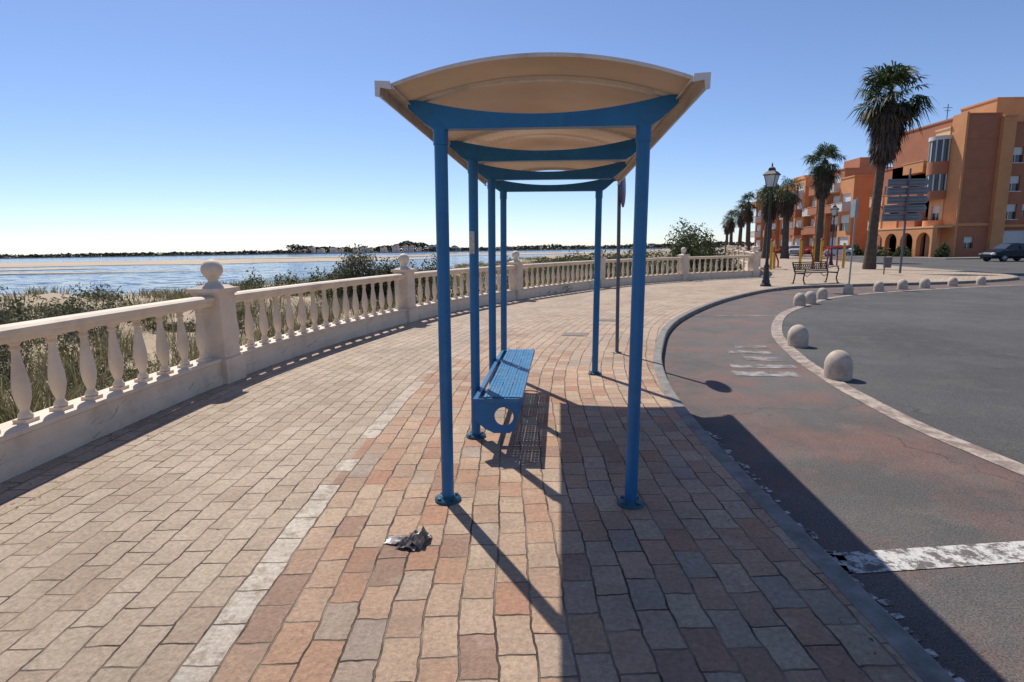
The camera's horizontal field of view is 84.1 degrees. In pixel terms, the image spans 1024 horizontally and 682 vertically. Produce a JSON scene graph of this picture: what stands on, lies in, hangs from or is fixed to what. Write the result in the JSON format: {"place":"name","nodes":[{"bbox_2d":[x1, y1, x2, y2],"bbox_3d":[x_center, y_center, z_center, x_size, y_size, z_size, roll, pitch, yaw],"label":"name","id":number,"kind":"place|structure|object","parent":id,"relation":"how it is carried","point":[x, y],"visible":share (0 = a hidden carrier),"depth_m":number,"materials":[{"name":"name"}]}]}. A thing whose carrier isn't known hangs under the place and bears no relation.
{"place":"outdoors","nodes":[
{"label":"outdoors","id":0,"kind":"place"},
{"bbox_2d":[0,268,99,270],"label":"sand flat","id":1,"kind":"structure","parent":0,"point":[46,269],"depth_m":127.48,"materials":[{"name":"beige sand"}]},
{"bbox_2d":[0,270,199,273],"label":"sand flat","id":2,"kind":"structure","parent":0,"point":[87,272],"depth_m":99.13,"materials":[{"name":"beige sand"}]},
{"bbox_2d":[0,257,434,266],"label":"sand flat","id":3,"kind":"structure","parent":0,"point":[170,262],"depth_m":199.34,"materials":[{"name":"beige sand"}]},
{"bbox_2d":[0,246,724,295],"bbox_3d":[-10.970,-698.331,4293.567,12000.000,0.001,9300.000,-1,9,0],"label":"water","id":4,"kind":"structure","parent":0,"point":[165,276],"depth_m":100.71,"materials":[{"name":"blue liquid"}]},
{"bbox_2d":[0,247,750,411],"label":"ground","id":5,"kind":"structure","parent":0,"point":[150,342],"depth_m":16.19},
{"bbox_2d":[0,282,134,389],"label":"coastal bush","id":6,"kind":"object","parent":5,"relation":"on","point":[6,316],"visible":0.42,"depth_m":12.29,"materials":[{"name":"green plant"}]},
{"bbox_2d":[1,296,332,419],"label":"dune shrub","id":7,"kind":"object","parent":5,"relation":"on","point":[240,318],"visible":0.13,"depth_m":10.70,"materials":[{"name":"green plant"}]},
{"bbox_2d":[0,265,718,461],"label":"dune grass","id":8,"kind":"structure","parent":5,"relation":"on","point":[38,400],"depth_m":10.24,"materials":[{"name":"green plant"}]},
{"bbox_2d":[326,243,394,303],"bbox_3d":[-5.506,-2.390,20.109,2.199,2.137,2.322,-7,11,-34],"label":"coastal bush","id":9,"kind":"object","parent":5,"relation":"on","point":[354,268],"visible":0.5,"depth_m":19.73,"materials":[{"name":"green plant"}]},
{"bbox_2d":[0,255,734,319],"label":"dune grass","id":10,"kind":"structure","parent":5,"relation":"on","point":[144,293],"depth_m":25.32,"materials":[{"name":"green plant"}]},
{"bbox_2d":[367,257,399,298],"bbox_3d":[-4.573,-2.346,20.913,2.096,1.516,2.281,-1,9,0],"label":"coastal bush","id":11,"kind":"object","parent":5,"relation":"on","point":[389,268],"visible":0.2,"depth_m":20.36,"materials":[{"name":"green plant"}]},
{"bbox_2d":[391,253,458,289],"bbox_3d":[-3.845,-2.890,24.159,3.365,1.691,2.384,-1,9,0],"label":"coastal bush","id":12,"kind":"object","parent":5,"relation":"on","point":[426,268],"visible":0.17,"depth_m":24.16,"materials":[{"name":"green plant"}]},
{"bbox_2d":[222,254,733,312],"bbox_3d":[-0.277,-3.324,27.766,25.036,1.852,15.552,-8,12,-39],"label":"dune shrub","id":13,"kind":"object","parent":5,"relation":"on","point":[328,291],"visible":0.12,"depth_m":21.31,"materials":[{"name":"green plant"}]},
{"bbox_2d":[534,244,745,276],"bbox_3d":[10.167,-6.572,45.030,17.148,2.475,31.019,-1,9,0],"label":"coastal scrub","id":14,"kind":"object","parent":5,"relation":"on","point":[610,255],"visible":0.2,"depth_m":38.13,"materials":[{"name":"green plant"}]},
{"bbox_2d":[664,217,734,271],"bbox_3d":[12.913,-6.397,38.190,4.835,3.986,5.303,-1,9,0],"label":"round bush","id":15,"kind":"object","parent":5,"relation":"on","point":[689,241],"visible":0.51,"depth_m":38.08,"materials":[{"name":"green plant"}]},
{"bbox_2d":[719,216,730,251],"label":"palm tree","id":16,"kind":"object","parent":5,"relation":"on","point":[725,227],"visible":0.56,"depth_m":134.61,"materials":[{"name":"green plant"}]},
{"bbox_2d":[0,246,751,258],"bbox_3d":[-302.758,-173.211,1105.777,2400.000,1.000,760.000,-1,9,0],"label":"land","id":17,"kind":"structure","parent":0,"point":[320,253],"depth_m":730.75,"materials":[{"name":"beige sand"}]},
{"bbox_2d":[0,249,311,257],"bbox_3d":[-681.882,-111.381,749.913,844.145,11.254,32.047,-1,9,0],"label":"distant trees","id":18,"kind":"object","parent":17,"relation":"on","point":[150,253],"visible":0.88,"depth_m":741.98,"materials":[{"name":"green plant"}]},
{"bbox_2d":[309,247,315,252],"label":"distant house","id":19,"kind":"structure","parent":17,"relation":"on","point":[313,249],"depth_m":741.97,"materials":[{"name":"tile"}]},
{"bbox_2d":[317,248,324,252],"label":"distant house","id":20,"kind":"structure","parent":17,"relation":"on","point":[320,250],"depth_m":742.20,"materials":[{"name":"tile"}]},
{"bbox_2d":[330,247,337,252],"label":"distant house","id":21,"kind":"structure","parent":17,"relation":"on","point":[333,249],"depth_m":742.14,"materials":[{"name":"tile"}]},
{"bbox_2d":[286,240,428,252],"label":"distant trees","id":22,"kind":"object","parent":17,"relation":"on","point":[297,247],"visible":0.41,"depth_m":762.20,"materials":[{"name":"green plant"}]},
{"bbox_2d":[380,247,386,251],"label":"distant house","id":23,"kind":"structure","parent":17,"relation":"on","point":[383,249],"depth_m":742.15,"materials":[{"name":"tile"}]},
{"bbox_2d":[392,245,399,251],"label":"distant house","id":24,"kind":"structure","parent":17,"relation":"on","point":[395,248],"depth_m":742.04,"materials":[{"name":"tile"}]},
{"bbox_2d":[402,245,407,251],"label":"distant house","id":25,"kind":"structure","parent":17,"relation":"on","point":[404,248],"depth_m":742.01,"materials":[{"name":"tile"}]},
{"bbox_2d":[409,245,413,251],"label":"distant house","id":26,"kind":"structure","parent":17,"relation":"on","point":[411,248],"depth_m":742.06,"materials":[{"name":"tile"}]},
{"bbox_2d":[425,241,753,250],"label":"distant trees","id":27,"kind":"object","parent":17,"relation":"on","point":[560,246],"visible":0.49,"depth_m":742.48,"materials":[{"name":"green plant"}]},
{"bbox_2d":[220,253,576,258],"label":"sand flat","id":28,"kind":"structure","parent":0,"point":[376,256],"depth_m":291.71,"materials":[{"name":"beige sand"}]},
{"bbox_2d":[0,282,923,681],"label":"sidewalk","id":29,"kind":"structure","parent":0,"point":[244,528],"depth_m":3.15,"materials":[{"name":"beige brick"}]},
{"bbox_2d":[0,246,760,482],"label":"balustrade","id":30,"kind":"object","parent":29,"relation":"on","point":[62,425],"visible":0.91,"depth_m":6.85,"materials":[{"name":"beige stone"}]},
{"bbox_2d":[385,526,432,550],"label":"crumpled litter","id":31,"kind":"object","parent":29,"relation":"on","point":[414,540],"visible":1,"depth_m":3.11,"materials":[{"name":"grey paper"}]},
{"bbox_2d":[0,322,903,680],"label":"dry leaves","id":32,"kind":"object","parent":29,"relation":"on","point":[594,508],"visible":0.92,"depth_m":4.06,"materials":[{"name":"brown plant"}]},
{"bbox_2d":[374,52,710,508],"bbox_3d":[0.316,-0.533,5.190,1.697,2.580,4.347,1,9,5],"label":"bus shelter","id":33,"kind":"object","parent":29,"relation":"on","point":[493,122],"visible":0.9,"depth_m":3.47,"materials":[{"name":"blue paint"}]},
{"bbox_2d":[472,349,534,432],"bbox_3d":[-0.027,0.407,5.495,0.405,0.295,2.150,0,9,5],"label":"metal bench","id":34,"kind":"object","parent":33,"relation":"attached to","point":[513,364],"visible":1,"depth_m":4.68,"materials":[{"name":"blue paint"}]},
{"bbox_2d":[561,332,587,335],"bbox_3d":[1.168,-0.126,10.551,0.440,0.008,0.400,1,10,14],"label":"drain cover","id":35,"kind":"object","parent":29,"relation":"on","point":[573,334],"visible":1,"depth_m":10.50,"materials":[{"name":"metal"}]},
{"bbox_2d":[599,319,615,320],"bbox_3d":[2.113,-0.467,12.544,0.440,0.008,0.400,2,10,17],"label":"drain cover","id":36,"kind":"object","parent":29,"relation":"on","point":[607,319],"visible":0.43,"depth_m":12.49,"materials":[{"name":"metal"}]},
{"bbox_2d":[612,178,625,353],"bbox_3d":[1.587,-1.165,8.463,0.136,2.720,0.530,2,10,17],"label":"bus stop sign","id":37,"kind":"object","parent":29,"relation":"on","point":[621,193],"visible":0.78,"depth_m":8.41,"materials":[{"name":"metal"}]},
{"bbox_2d":[0,0,1023,254],"label":"sky","id":38,"kind":"structure","parent":0,"point":[129,126],"materials":[{"name":"blue"}]},
{"bbox_2d":[450,252,593,254],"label":"sand flat","id":39,"kind":"structure","parent":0,"point":[533,253],"depth_m":321.92,"materials":[{"name":"beige sand"}]},
{"bbox_2d":[665,255,1014,287],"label":"plaza pavement","id":40,"kind":"structure","parent":0,"point":[783,276],"depth_m":27.36,"materials":[{"name":"beige stone"}]},
{"bbox_2d":[723,210,736,247],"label":"palm tree","id":41,"kind":"object","parent":40,"relation":"on","point":[731,225],"visible":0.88,"depth_m":117.54,"materials":[{"name":"green plant"}]},
{"bbox_2d":[731,203,745,248],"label":"palm tree","id":42,"kind":"object","parent":40,"relation":"on","point":[740,222],"visible":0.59,"depth_m":100.94,"materials":[{"name":"green plant"}]},
{"bbox_2d":[726,245,761,274],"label":"balustrade","id":43,"kind":"object","parent":40,"relation":"on","point":[740,251],"visible":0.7,"depth_m":44.66,"materials":[{"name":"beige stone"}]},
{"bbox_2d":[736,192,759,250],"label":"palm tree","id":44,"kind":"object","parent":40,"relation":"on","point":[748,215],"visible":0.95,"depth_m":83.94,"materials":[{"name":"green plant"}]},
{"bbox_2d":[754,185,782,253],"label":"palm tree","id":45,"kind":"object","parent":40,"relation":"on","point":[771,221],"visible":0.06,"depth_m":72.51,"materials":[{"name":"green plant"}]},
{"bbox_2d":[754,183,785,257],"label":"palm tree","id":46,"kind":"object","parent":40,"relation":"on","point":[764,204],"visible":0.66,"depth_m":64.35,"materials":[{"name":"green plant"}]},
{"bbox_2d":[760,162,780,286],"bbox_3d":[9.782,-4.403,21.598,0.495,4.620,0.495,8,13,44],"label":"street lamp","id":47,"kind":"object","parent":40,"relation":"on","point":[771,176],"visible":1,"depth_m":21.45,"materials":[{"name":"black metal"}]},
{"bbox_2d":[763,239,780,269],"bbox_3d":[16.910,-5.602,36.564,1.352,1.940,0.976,-6,11,-30],"label":"outdoor exercise machine","id":48,"kind":"object","parent":40,"relation":"on","point":[773,256],"visible":0.89,"depth_m":36.29,"materials":[{"name":"yellow paint"}]},
{"bbox_2d":[750,175,811,252],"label":"apartment building","id":49,"kind":"structure","parent":40,"relation":"on","point":[757,234],"depth_m":107.22,"materials":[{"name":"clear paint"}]},
{"bbox_2d":[764,176,804,258],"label":"palm tree","id":50,"kind":"object","parent":40,"relation":"on","point":[786,206],"visible":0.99,"depth_m":62.30,"materials":[{"name":"green plant"}]},
{"bbox_2d":[798,238,815,268],"bbox_3d":[18.677,-5.510,35.829,1.352,1.940,0.976,-1,9,-2],"label":"outdoor exercise machine","id":51,"kind":"object","parent":40,"relation":"on","point":[801,252],"visible":0.77,"depth_m":35.69,"materials":[{"name":"yellow paint"}]},
{"bbox_2d":[792,261,838,284],"bbox_3d":[12.306,-2.761,22.994,1.800,0.889,0.754,-4,10,-19],"label":"park bench","id":52,"kind":"object","parent":40,"relation":"on","point":[795,267],"visible":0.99,"depth_m":23.09,"materials":[{"name":"black metal"}]},
{"bbox_2d":[800,142,846,260],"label":"palm tree","id":53,"kind":"object","parent":40,"relation":"on","point":[823,171],"visible":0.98,"depth_m":50.39,"materials":[{"name":"green plant"}]},
{"bbox_2d":[819,238,845,267],"bbox_3d":[21.018,-5.786,37.294,0.976,1.940,1.352,-9,12,-40],"label":"outdoor exercise machine","id":54,"kind":"object","parent":40,"relation":"on","point":[830,247],"visible":0.92,"depth_m":37.20,"materials":[{"name":"yellow paint"}]},
{"bbox_2d":[828,205,838,264],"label":"street lamp","id":55,"kind":"object","parent":40,"relation":"on","point":[834,209],"visible":0.98,"depth_m":41.21,"materials":[{"name":"black metal"}]},
{"bbox_2d":[848,198,858,282],"bbox_3d":[12.859,-3.742,21.506,0.128,3.251,0.310,-1,9,0],"label":"traffic sign","id":56,"kind":"object","parent":40,"relation":"on","point":[854,209],"visible":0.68,"depth_m":21.32,"materials":[{"name":"grey metal"}]},
{"bbox_2d":[883,256,892,273],"bbox_3d":[18.843,-3.786,28.490,0.410,0.900,0.420,6,12,38],"label":"litter bin","id":57,"kind":"object","parent":40,"relation":"on","point":[887,262],"visible":1,"depth_m":28.34,"materials":[{"name":"metal"}]},
{"bbox_2d":[848,60,937,268],"bbox_3d":[22.377,-10.328,34.047,4.074,11.909,4.336,-1,9,0],"label":"palm tree","id":58,"kind":"object","parent":40,"relation":"on","point":[887,117],"visible":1,"depth_m":33.22,"materials":[{"name":"green plant"}]},
{"bbox_2d":[881,168,929,272],"bbox_3d":[20.318,-6.182,29.368,2.220,5.301,0.170,0,9,6],"label":"direction sign","id":59,"kind":"object","parent":40,"relation":"on","point":[899,185],"visible":0.93,"depth_m":29.24,"materials":[{"name":"metal"}]},
{"bbox_2d":[662,281,1023,681],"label":"bike lane","id":60,"kind":"structure","parent":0,"point":[834,468],"depth_m":4.14,"materials":[{"name":"grey asphalt"}]},
{"bbox_2d":[816,288,827,298],"bbox_3d":[9.578,-1.460,17.518,0.307,0.374,0.307,-3,10,-14],"label":"stone bollard","id":61,"kind":"object","parent":60,"relation":"on","point":[822,293],"visible":0.94,"depth_m":17.41,"materials":[{"name":"grey stone"}]},
{"bbox_2d":[843,283,853,293],"bbox_3d":[11.324,-1.748,19.097,0.316,0.380,0.316,-4,10,-21],"label":"stone bollard","id":62,"kind":"object","parent":60,"relation":"on","point":[848,288],"visible":0.94,"depth_m":18.98,"materials":[{"name":"grey stone"}]},
{"bbox_2d":[702,315,1023,681],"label":"road markings","id":63,"kind":"object","parent":60,"relation":"on","point":[851,564],"visible":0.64,"depth_m":3.10,"materials":[{"name":"white paint"}]},
{"bbox_2d":[873,281,883,291],"bbox_3d":[12.921,-1.922,19.984,0.329,0.388,0.329,1,9,12],"label":"stone bollard","id":64,"kind":"object","parent":60,"relation":"on","point":[878,286],"visible":0.98,"depth_m":19.87,"materials":[{"name":"grey stone"}]},
{"bbox_2d":[897,279,907,288],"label":"stone bollard","id":65,"kind":"object","parent":60,"relation":"on","point":[902,284],"visible":0.93,"depth_m":20.61,"materials":[{"name":"grey stone"}]},
{"bbox_2d":[919,278,930,287],"bbox_3d":[15.368,-2.151,21.119,0.344,0.397,0.344,-10,13,-43],"label":"stone bollard","id":66,"kind":"object","parent":60,"relation":"on","point":[925,283],"visible":0.92,"depth_m":21.00,"materials":[{"name":"grey stone"}]},
{"bbox_2d":[947,277,957,285],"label":"stone bollard","id":67,"kind":"object","parent":60,"relation":"on","point":[952,281],"visible":0.94,"depth_m":21.60,"materials":[{"name":"grey stone"}]},
{"bbox_2d":[976,276,985,284],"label":"stone bollard","id":68,"kind":"object","parent":60,"relation":"on","point":[980,280],"visible":0.95,"depth_m":22.11,"materials":[{"name":"beige stone"}]},
{"bbox_2d":[662,248,1023,463],"bbox_3d":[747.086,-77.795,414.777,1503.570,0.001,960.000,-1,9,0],"label":"road","id":69,"kind":"structure","parent":0,"point":[950,361],"depth_m":9.23,"materials":[{"name":"grey asphalt"}]},
{"bbox_2d":[789,245,799,254],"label":"parked car","id":70,"kind":"object","parent":69,"relation":"on","point":[793,249],"visible":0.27,"depth_m":81.58,"materials":[{"name":"grey paint"}]},
{"bbox_2d":[787,324,808,347],"bbox_3d":[4.799,-0.085,9.523,0.328,0.387,0.328,-1,9,-2],"label":"stone bollard","id":71,"kind":"object","parent":69,"relation":"on","point":[798,336],"visible":0.96,"depth_m":9.41,"materials":[{"name":"grey stone"}]},
{"bbox_2d":[653,255,1018,681],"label":"kerb","id":72,"kind":"structure","parent":69,"relation":"on","point":[923,664],"depth_m":3.20,"materials":[{"name":"concrete"}]},
{"bbox_2d":[823,245,851,256],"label":"parked car","id":73,"kind":"object","parent":69,"relation":"on","point":[848,250],"visible":0.44,"depth_m":72.53,"materials":[{"name":"white paint"}]},
{"bbox_2d":[823,350,852,380],"bbox_3d":[4.145,0.305,7.204,0.328,0.387,0.328,3,10,21],"label":"stone bollard","id":74,"kind":"object","parent":69,"relation":"on","point":[838,364],"visible":0.94,"depth_m":7.09,"materials":[{"name":"beige stone"}]},
{"bbox_2d":[789,157,891,253],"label":"apartment building","id":75,"kind":"structure","parent":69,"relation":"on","point":[857,177],"depth_m":80.83,"materials":[{"name":"orange paint"}]},
{"bbox_2d":[771,285,1023,475],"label":"lane separator strip","id":76,"kind":"object","parent":69,"relation":"on","point":[888,411],"visible":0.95,"depth_m":5.89,"materials":[{"name":"grey concrete"}]},
{"bbox_2d":[793,293,805,305],"bbox_3d":[7.983,-1.147,15.741,0.317,0.380,0.317,-6,11,-30],"label":"stone bollard","id":77,"kind":"object","parent":76,"relation":"on","point":[799,299],"visible":0.93,"depth_m":15.63,"materials":[{"name":"grey stone"}]},
{"bbox_2d":[805,291,816,303],"bbox_3d":[8.532,-1.239,16.234,0.323,0.384,0.323,-3,10,-14],"label":"stone bollard","id":78,"kind":"object","parent":76,"relation":"on","point":[810,296],"visible":0.87,"depth_m":16.11,"materials":[{"name":"grey stone"}]},
{"bbox_2d":[979,243,1023,261],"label":"parked car","id":79,"kind":"object","parent":69,"relation":"on","point":[1004,252],"visible":1,"depth_m":46.08,"materials":[{"name":"blue paint"}]},
{"bbox_2d":[716,253,998,259],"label":"sidewalk","id":80,"kind":"structure","parent":0,"point":[945,258],"depth_m":58.19,"materials":[{"name":"grey concrete"}]},
{"bbox_2d":[850,243,864,255],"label":"garden bush","id":81,"kind":"object","parent":80,"relation":"on","point":[857,251],"visible":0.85,"depth_m":70.70,"materials":[{"name":"green plant"}]},
{"bbox_2d":[876,245,892,255],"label":"garden bush","id":82,"kind":"object","parent":80,"relation":"on","point":[881,253],"visible":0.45,"depth_m":65.55,"materials":[{"name":"green plant"}]},
{"bbox_2d":[891,245,911,256],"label":"garden bush","id":83,"kind":"object","parent":80,"relation":"on","point":[897,253],"visible":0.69,"depth_m":62.17,"materials":[{"name":"green plant"}]},
{"bbox_2d":[933,241,950,256],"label":"garden bush","id":84,"kind":"object","parent":80,"relation":"on","point":[943,250],"visible":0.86,"depth_m":57.63,"materials":[{"name":"green plant"}]},
{"bbox_2d":[867,97,1023,256],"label":"apartment building","id":85,"kind":"structure","parent":80,"relation":"on","point":[968,162],"depth_m":59.17,"materials":[{"name":"orange paint"}]}
]}

